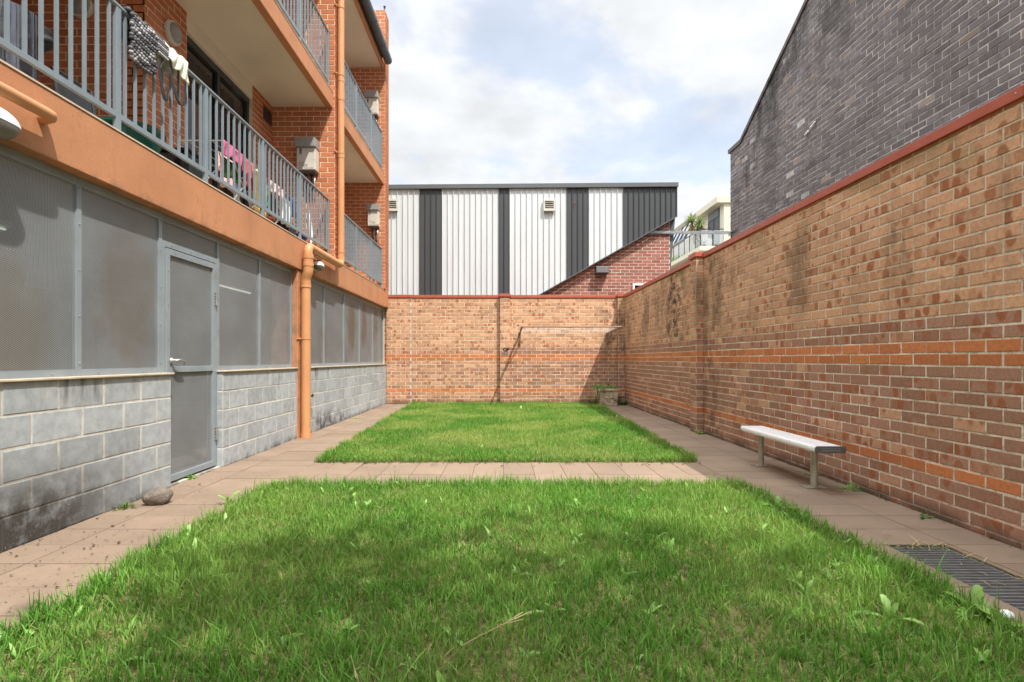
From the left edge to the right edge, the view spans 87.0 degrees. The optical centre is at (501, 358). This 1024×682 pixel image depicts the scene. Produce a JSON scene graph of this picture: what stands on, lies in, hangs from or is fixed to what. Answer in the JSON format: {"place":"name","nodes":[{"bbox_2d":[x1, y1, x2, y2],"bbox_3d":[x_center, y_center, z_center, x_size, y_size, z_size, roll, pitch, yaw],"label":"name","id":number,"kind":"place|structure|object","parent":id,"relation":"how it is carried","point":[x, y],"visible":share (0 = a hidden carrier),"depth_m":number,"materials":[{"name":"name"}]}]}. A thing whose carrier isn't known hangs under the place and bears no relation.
{"place":"outdoors","nodes":[
{"label":"outdoors","id":0,"kind":"place"},
{"bbox_2d":[50,66,95,115],"bbox_3d":[-3.375,-1.980,4.285,0.176,0.547,0.495,0,0,0],"label":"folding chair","id":1,"kind":"object","parent":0,"point":[68,94],"visible":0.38,"depth_m":4.29,"materials":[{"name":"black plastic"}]},
{"bbox_2d":[0,404,406,631],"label":"path","id":2,"kind":"structure","parent":0,"point":[142,521],"depth_m":3.65,"materials":[{"name":"concrete"}]},
{"bbox_2d":[112,500,138,511],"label":"weed tuft","id":3,"kind":"object","parent":2,"relation":"on","point":[126,505],"visible":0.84,"depth_m":4.05,"materials":[{"name":"green plant"}]},
{"bbox_2d":[142,487,172,505],"bbox_3d":[-2.655,1.060,4.159,0.189,0.142,0.152,0,0,0],"label":"stone","id":4,"kind":"object","parent":2,"relation":"on","point":[158,496],"visible":0.99,"depth_m":4.11,"materials":[{"name":"beige stone"}]},
{"bbox_2d":[183,474,195,479],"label":"weed tuft","id":5,"kind":"object","parent":2,"relation":"on","point":[188,476],"visible":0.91,"depth_m":5.03,"materials":[{"name":"green plant"}]},
{"bbox_2d":[0,0,391,552],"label":"apartment building","id":6,"kind":"structure","parent":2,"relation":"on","point":[142,352],"depth_m":5.71,"materials":[{"name":"paint"}]},
{"bbox_2d":[0,220,11,229],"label":"tube lamp","id":7,"kind":"object","parent":6,"relation":"attached to","point":[6,224],"visible":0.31,"depth_m":5.39,"materials":[{"name":"white plastic"}]},
{"bbox_2d":[0,107,20,138],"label":"bulkhead lamp","id":8,"kind":"object","parent":6,"relation":"attached to","point":[10,127],"visible":1,"depth_m":2.98,"materials":[{"name":"white plastic"}]},
{"bbox_2d":[0,0,53,81],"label":"metal drum","id":9,"kind":"object","parent":6,"relation":"on","point":[16,39],"visible":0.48,"depth_m":3.60,"materials":[{"name":"grey metal"}]},
{"bbox_2d":[0,81,56,123],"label":"waste pipe","id":10,"kind":"object","parent":6,"relation":"attached to","point":[45,114],"visible":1,"depth_m":3.13,"materials":[{"name":"orange paint"}]},
{"bbox_2d":[67,0,94,18],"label":"round lamp","id":11,"kind":"object","parent":6,"relation":"attached to","point":[77,8],"visible":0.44,"depth_m":5.78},
{"bbox_2d":[99,117,166,153],"bbox_3d":[-3.250,-1.850,4.720,0.540,0.300,0.540,0,0,0],"label":"green tub","id":12,"kind":"object","parent":6,"relation":"on","point":[137,136],"visible":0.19,"depth_m":4.58,"materials":[{"name":"plastic"}]},
{"bbox_2d":[121,6,158,74],"bbox_3d":[-2.899,-2.514,4.304,0.154,0.419,0.361,0,0,0],"label":"knitted throw","id":13,"kind":"object","parent":6,"relation":"hanging from","point":[142,42],"visible":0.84,"depth_m":4.25,"materials":[{"name":"grey fabric"}]},
{"bbox_2d":[154,33,188,105],"bbox_3d":[-2.899,-2.449,4.665,0.190,0.560,0.454,0,0,0],"label":"canvas bag","id":14,"kind":"object","parent":6,"relation":"hanging from","point":[166,52],"visible":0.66,"depth_m":4.65,"materials":[{"name":"white fabric"}]},
{"bbox_2d":[164,19,181,45],"bbox_3d":[-3.814,-3.801,6.301,0.092,0.287,0.271,0,0,0],"label":"round lamp","id":15,"kind":"object","parent":6,"relation":"attached to","point":[173,33],"visible":1,"depth_m":6.24,"materials":[{"name":"beige plastic"}]},
{"bbox_2d":[160,147,201,178],"bbox_3d":[-3.265,-1.891,5.450,0.410,0.370,0.360,0,0,0],"label":"storage box","id":16,"kind":"object","parent":6,"relation":"on","point":[179,162],"visible":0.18,"depth_m":5.29,"materials":[{"name":"black plastic"}]},
{"bbox_2d":[165,248,217,481],"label":"mesh door","id":17,"kind":"structure","parent":6,"relation":"in","point":[169,253],"depth_m":5.13,"materials":[{"name":"grey paint"}]},
{"bbox_2d":[176,140,257,209],"bbox_3d":[-3.360,-2.071,6.475,0.540,0.736,0.968,0,0,0],"label":"drying rack","id":18,"kind":"object","parent":6,"relation":"on","point":[213,141],"visible":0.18,"depth_m":6.30,"materials":[{"name":"grey metal"}]},
{"bbox_2d":[218,151,233,193],"bbox_3d":[-3.300,-2.227,6.452,0.056,0.410,0.338,0,0,0],"label":"towel","id":19,"kind":"object","parent":18,"relation":"hanging from","point":[219,168],"visible":0.16,"depth_m":6.34,"materials":[{"name":"pink fabric"}]},
{"bbox_2d":[224,157,237,183],"bbox_3d":[-3.160,-2.190,6.293,0.056,0.236,0.418,0,0,0],"label":"garment","id":20,"kind":"object","parent":18,"relation":"hanging from","point":[231,170],"visible":0.49,"depth_m":6.25,"materials":[{"name":"green fabric"}]},
{"bbox_2d":[224,140,242,166],"bbox_3d":[-3.100,-2.361,6.193,0.056,0.177,0.458,0,0,0],"label":"garment","id":21,"kind":"object","parent":18,"relation":"hanging from","point":[231,152],"visible":0.58,"depth_m":6.16,"materials":[{"name":"pink fabric"}]},
{"bbox_2d":[241,159,252,190],"bbox_3d":[-3.100,-2.258,6.582,0.056,0.372,0.318,0,0,0],"label":"garment","id":22,"kind":"object","parent":18,"relation":"hanging from","point":[247,174],"visible":0.23,"depth_m":6.55,"materials":[{"name":"fabric"}]},
{"bbox_2d":[255,169,266,217],"bbox_3d":[-3.060,-2.095,6.812,0.056,0.566,0.338,0,0,0],"label":"towel","id":23,"kind":"object","parent":18,"relation":"hanging from","point":[257,209],"visible":0.21,"depth_m":6.74,"materials":[{"name":"yellow fabric"}]},
{"bbox_2d":[187,35,248,206],"bbox_3d":[-3.961,-2.875,7.495,0.090,2.330,1.750,0,0,0],"label":"sliding door","id":24,"kind":"structure","parent":6,"relation":"in","point":[199,63],"depth_m":7.43,"materials":[{"name":"black glass"}]},
{"bbox_2d":[219,281,252,292],"bbox_3d":[-5.000,-1.337,10.150,0.100,0.086,1.200,0,0,0],"label":"tube lamp","id":25,"kind":"object","parent":6,"relation":"attached to","point":[233,286],"visible":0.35,"depth_m":9.95,"materials":[{"name":"white plastic"}]},
{"bbox_2d":[235,178,295,226],"bbox_3d":[-3.360,-2.046,7.625,0.540,0.687,1.068,0,0,0],"label":"drying rack","id":26,"kind":"object","parent":6,"relation":"on","point":[254,205],"visible":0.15,"depth_m":7.46,"materials":[{"name":"white metal"}]},
{"bbox_2d":[268,194,275,218],"bbox_3d":[-3.140,-2.089,7.362,0.056,0.313,0.278,0,0,0],"label":"garment","id":27,"kind":"object","parent":26,"relation":"hanging from","point":[271,205],"visible":0.3,"depth_m":7.33,"materials":[{"name":"grey fabric"}]},
{"bbox_2d":[270,180,282,196],"bbox_3d":[-3.100,-2.321,7.413,0.056,0.158,0.498,0,0,0],"label":"garment","id":28,"kind":"object","parent":26,"relation":"hanging from","point":[275,189],"visible":0.43,"depth_m":7.33,"materials":[{"name":"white fabric"}]},
{"bbox_2d":[281,196,289,227],"bbox_3d":[-3.080,-2.097,7.652,0.056,0.410,0.298,0,0,0],"label":"cloth","id":29,"kind":"object","parent":26,"relation":"hanging from","point":[285,210],"visible":0.48,"depth_m":7.64,"materials":[{"name":"white fabric"}]},
{"bbox_2d":[289,196,295,217],"bbox_3d":[-3.100,-2.229,7.942,0.056,0.313,0.238,0,0,0],"label":"garment","id":30,"kind":"object","parent":26,"relation":"hanging from","point":[292,206],"visible":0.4,"depth_m":7.95,"materials":[{"name":"fabric"}]},
{"bbox_2d":[272,221,295,235],"bbox_3d":[-3.265,-1.851,7.950,0.410,0.290,0.360,0,0,0],"label":"storage box","id":31,"kind":"object","parent":6,"relation":"on","point":[291,230],"visible":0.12,"depth_m":7.79,"materials":[{"name":"black plastic"}]},
{"bbox_2d":[296,233,307,241],"bbox_3d":[-3.265,-1.811,8.350,0.410,0.210,0.360,0,0,0],"label":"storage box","id":32,"kind":"object","parent":6,"relation":"on","point":[304,238],"visible":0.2,"depth_m":8.37,"materials":[{"name":"blue plastic"}]},
{"bbox_2d":[295,137,319,195],"bbox_3d":[-3.232,-3.164,8.969,0.335,0.962,0.237,0,0,0],"label":"water heater","id":33,"kind":"object","parent":6,"relation":"attached to","point":[308,149],"visible":0.99,"depth_m":8.89,"materials":[{"name":"white metal"}]},
{"bbox_2d":[309,211,312,243],"bbox_3d":[-3.018,-2.022,8.473,0.090,0.641,0.142,0,0,0],"label":"white pole","id":34,"kind":"object","parent":6,"relation":"on","point":[310,241],"visible":0.17,"depth_m":8.49,"materials":[{"name":"plastic"}]},
{"bbox_2d":[313,254,321,260],"bbox_3d":[-2.817,-1.542,8.090,0.114,0.057,0.572,0,0,0],"label":"waste pipe","id":35,"kind":"object","parent":6,"relation":"attached to","point":[318,258],"visible":0.47,"depth_m":8.14,"materials":[{"name":"orange paint"}]},
{"bbox_2d":[313,261,323,270],"bbox_3d":[-2.782,-1.415,8.200,0.144,0.143,0.240,0,0,0],"label":"bulkhead lamp","id":36,"kind":"object","parent":6,"relation":"attached to","point":[318,265],"visible":0.94,"depth_m":8.12,"materials":[{"name":"white plastic"}]},
{"bbox_2d":[297,0,344,437],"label":"downpipe","id":37,"kind":"object","parent":6,"relation":"attached to","point":[310,249],"visible":1,"depth_m":8.21,"materials":[{"name":"orange paint"}]},
{"bbox_2d":[364,91,379,120],"bbox_3d":[-3.105,-5.884,12.909,0.320,0.972,0.237,0,0,0],"label":"water heater","id":38,"kind":"object","parent":6,"relation":"attached to","point":[372,98],"visible":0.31,"depth_m":12.84,"materials":[{"name":"white metal"}]},
{"bbox_2d":[367,204,379,244],"bbox_3d":[-3.060,-3.206,12.909,0.290,0.947,0.237,0,0,0],"label":"water heater","id":39,"kind":"object","parent":6,"relation":"attached to","point":[373,216],"visible":1,"depth_m":12.84,"materials":[{"name":"white metal"}]},
{"bbox_2d":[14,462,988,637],"bbox_3d":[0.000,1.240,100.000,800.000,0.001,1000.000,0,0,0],"label":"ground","id":40,"kind":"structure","parent":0,"point":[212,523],"depth_m":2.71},
{"bbox_2d":[384,294,624,403],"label":"end brick wall","id":41,"kind":"structure","parent":40,"relation":"on","point":[451,348],"depth_m":13.50,"materials":[{"name":"orange brick"}]},
{"bbox_2d":[518,326,620,344],"bbox_3d":[1.545,-0.538,12.714,2.246,0.396,1.560,0,0,0],"label":"clothesline","id":42,"kind":"object","parent":41,"relation":"attached to","point":[607,333],"visible":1,"depth_m":13.07,"materials":[{"name":"metal"}]},
{"bbox_2d":[389,182,678,294],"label":"striped shed","id":43,"kind":"structure","parent":40,"relation":"on","point":[517,239],"depth_m":14.50,"materials":[{"name":"white metal"}]},
{"bbox_2d":[595,266,608,274],"bbox_3d":[2.695,-2.381,14.476,0.336,0.228,0.238,0,0,0],"label":"flood lamp","id":44,"kind":"object","parent":43,"relation":"attached to","point":[601,270],"visible":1,"depth_m":14.38,"materials":[{"name":"grey glass"}]},
{"bbox_2d":[632,283,644,289],"bbox_3d":[3.814,-1.778,14.582,0.539,0.526,0.055,0,0,0],"label":"window","id":45,"kind":"structure","parent":43,"relation":"in","point":[634,285],"depth_m":14.56,"materials":[{"name":"white plastic"}]},
{"bbox_2d":[648,231,728,233],"bbox_3d":[5.425,-3.417,14.565,3.036,0.094,0.050,0,0,0],"label":"steel strut","id":46,"kind":"object","parent":43,"relation":"attached to","point":[689,232],"visible":0.64,"depth_m":14.54,"materials":[{"name":"grey metal"}]},
{"bbox_2d":[624,84,1023,549],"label":"side brick wall","id":47,"kind":"structure","parent":40,"relation":"on","point":[870,318],"depth_m":4.32,"materials":[{"name":"brown brick"}]},
{"bbox_2d":[280,462,729,487],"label":"cross path","id":48,"kind":"structure","parent":0,"point":[606,470],"depth_m":5.37,"materials":[{"name":"concrete"}]},
{"bbox_2d":[314,399,697,462],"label":"lawn grass","id":49,"kind":"structure","parent":0,"point":[535,420],"depth_m":7.53,"materials":[{"name":"green plant"}]},
{"bbox_2d":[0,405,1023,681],"bbox_3d":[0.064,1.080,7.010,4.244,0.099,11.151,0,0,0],"label":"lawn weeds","id":50,"kind":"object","parent":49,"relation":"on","point":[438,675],"visible":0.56,"depth_m":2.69,"materials":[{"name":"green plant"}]},
{"bbox_2d":[0,467,1023,681],"bbox_3d":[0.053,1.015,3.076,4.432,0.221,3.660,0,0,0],"label":"lawn grass","id":51,"kind":"structure","parent":0,"point":[243,504],"depth_m":2.50,"materials":[{"name":"green plant"}]},
{"bbox_2d":[218,490,240,502],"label":"broadleaf weed","id":52,"kind":"object","parent":51,"relation":"on","point":[228,498],"visible":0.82,"depth_m":4.17,"materials":[{"name":"green plant"}]},
{"bbox_2d":[346,492,355,503],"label":"broadleaf weed","id":53,"kind":"object","parent":51,"relation":"on","point":[352,497],"visible":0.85,"depth_m":4.08,"materials":[{"name":"green plant"}]},
{"bbox_2d":[351,656,360,681],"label":"dry stalk","id":54,"kind":"object","parent":51,"relation":"on","point":[354,669],"visible":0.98,"depth_m":1.82,"materials":[{"name":"plant"}]},
{"bbox_2d":[443,626,462,645],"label":"broadleaf weed","id":55,"kind":"object","parent":51,"relation":"on","point":[461,641],"visible":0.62,"depth_m":2.14,"materials":[{"name":"green plant"}]},
{"bbox_2d":[462,611,530,645],"bbox_3d":[0.004,1.058,2.123,0.370,0.027,0.050,0,0,-43],"label":"dry stalk","id":56,"kind":"object","parent":51,"relation":"on","point":[508,621],"visible":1,"depth_m":2.14,"materials":[{"name":"plant"}]},
{"bbox_2d":[527,603,565,614],"bbox_3d":[0.192,1.080,2.330,0.140,0.060,0.112,0,0,-41],"label":"broadleaf weed","id":57,"kind":"object","parent":51,"relation":"on","point":[548,606],"visible":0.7,"depth_m":2.34,"materials":[{"name":"green plant"}]},
{"bbox_2d":[761,496,793,509],"bbox_3d":[2.023,1.064,3.943,0.257,0.093,0.139,0,0,32],"label":"broadleaf weed","id":58,"kind":"object","parent":51,"relation":"on","point":[777,498],"visible":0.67,"depth_m":3.98,"materials":[{"name":"green plant"}]},
{"bbox_2d":[797,580,812,594],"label":"broadleaf weed","id":59,"kind":"object","parent":51,"relation":"on","point":[809,583],"visible":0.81,"depth_m":2.53,"materials":[{"name":"green plant"}]},
{"bbox_2d":[868,555,889,569],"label":"broadleaf weed","id":60,"kind":"object","parent":51,"relation":"on","point":[874,559],"visible":0.35,"depth_m":2.89,"materials":[{"name":"green plant"}]},
{"bbox_2d":[853,594,923,624],"bbox_3d":[1.645,1.069,2.292,0.251,0.082,0.126,0,0,43],"label":"broadleaf weed","id":61,"kind":"object","parent":51,"relation":"on","point":[894,606],"visible":0.74,"depth_m":2.30,"materials":[{"name":"green plant"}]},
{"bbox_2d":[943,584,989,613],"bbox_3d":[2.042,1.054,2.360,0.138,0.112,0.200,0,0,-28],"label":"broadleaf weed","id":62,"kind":"object","parent":51,"relation":"on","point":[976,589],"visible":0.56,"depth_m":2.37,"materials":[{"name":"green plant"}]},
{"bbox_2d":[975,604,1023,628],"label":"broadleaf weed","id":63,"kind":"object","parent":51,"relation":"on","point":[995,612],"visible":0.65,"depth_m":2.20,"materials":[{"name":"green plant"}]},
{"bbox_2d":[370,0,803,246],"label":"sky","id":64,"kind":"structure","parent":0,"point":[481,91],"materials":[{"name":"white"}]},
{"bbox_2d":[670,196,730,269],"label":"cream flats","id":65,"kind":"structure","parent":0,"point":[716,210],"depth_m":33.39,"materials":[{"name":"beige paint"}]},
{"bbox_2d":[671,254,682,261],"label":"balcony shrubs","id":66,"kind":"object","parent":65,"relation":"on","point":[675,257],"visible":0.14,"depth_m":36.89,"materials":[{"name":"green plant"}]},
{"bbox_2d":[680,213,708,247],"bbox_3d":[11.903,-7.869,32.959,1.871,2.298,1.606,0,0,0],"label":"yucca plant","id":67,"kind":"object","parent":65,"relation":"on","point":[698,222],"visible":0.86,"depth_m":32.92,"materials":[{"name":"green plant"}]},
{"bbox_2d":[702,239,711,245],"bbox_3d":[12.752,-7.053,33.400,0.455,0.655,0.800,0,0,0],"label":"air conditioner","id":68,"kind":"object","parent":65,"relation":"on","point":[706,242],"visible":0.54,"depth_m":33.00,"materials":[{"name":"white plastic"}]},
{"bbox_2d":[708,207,719,245],"bbox_3d":[13.170,-7.955,33.485,0.060,2.450,1.730,0,0,0],"label":"balcony door","id":69,"kind":"structure","parent":65,"relation":"in","point":[714,217],"depth_m":33.26,"materials":[{"name":"grey glass"}]},
{"bbox_2d":[605,404,1023,637],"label":"path","id":70,"kind":"structure","parent":0,"point":[863,513],"depth_m":4.09,"materials":[{"name":"concrete"}]},
{"bbox_2d":[1,410,1021,611],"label":"leaf litter","id":71,"kind":"object","parent":70,"relation":"on","point":[328,463],"visible":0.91,"depth_m":3.60,"materials":[{"name":"brown plant"}]},
{"bbox_2d":[597,388,619,405],"bbox_3d":[2.565,0.917,13.090,0.508,0.405,0.458,0,0,0],"label":"planter","id":72,"kind":"object","parent":70,"relation":"on","point":[609,397],"visible":0.85,"depth_m":12.90,"materials":[{"name":"stone"}]},
{"bbox_2d":[587,378,617,404],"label":"planter weeds","id":73,"kind":"object","parent":72,"relation":"in","point":[598,386],"visible":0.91,"depth_m":13.01,"materials":[{"name":"green plant"}]},
{"bbox_2d":[740,425,845,488],"bbox_3d":[2.723,0.920,5.165,0.255,0.396,1.429,0,0,0],"label":"bench","id":74,"kind":"object","parent":70,"relation":"on","point":[814,447],"visible":1,"depth_m":4.80,"materials":[{"name":"metal"}]},
{"bbox_2d":[631,406,1020,579],"bbox_3d":[2.692,1.117,7.400,0.768,0.030,10.709,0,0,0],"label":"moss","id":75,"kind":"object","parent":70,"relation":"on","point":[909,546],"visible":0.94,"depth_m":3.23,"materials":[{"name":"green plant"}]},
{"bbox_2d":[833,479,861,492],"bbox_3d":[2.973,1.108,4.615,0.304,0.145,0.284,0,0,0],"label":"weed tuft","id":76,"kind":"object","parent":70,"relation":"on","point":[849,486],"visible":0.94,"depth_m":4.60,"materials":[{"name":"green plant"}]},
{"bbox_2d":[918,511,935,520],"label":"weed tuft","id":77,"kind":"object","parent":70,"relation":"on","point":[925,516],"visible":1,"depth_m":3.81,"materials":[{"name":"green plant"}]},
{"bbox_2d":[880,533,1021,585],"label":"dry grass scraps","id":78,"kind":"object","parent":70,"relation":"on","point":[964,557],"visible":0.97,"depth_m":3.18,"materials":[{"name":"plant"}]},
{"bbox_2d":[893,548,1023,611],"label":"drain grate","id":79,"kind":"object","parent":70,"relation":"in","point":[1011,591],"visible":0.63,"depth_m":2.85,"materials":[{"name":"grey metal"}]},
{"bbox_2d":[1000,609,1014,620],"bbox_3d":[2.128,1.094,2.270,0.052,0.072,0.052,0,0,0],"label":"mushroom","id":80,"kind":"object","parent":70,"relation":"on","point":[1009,613],"visible":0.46,"depth_m":2.25,"materials":[{"name":"white plant"}]},
{"bbox_2d":[728,0,1023,237],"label":"gabled building","id":81,"kind":"structure","parent":0,"point":[851,87],"depth_m":7.81,"materials":[{"name":"grey brick"}]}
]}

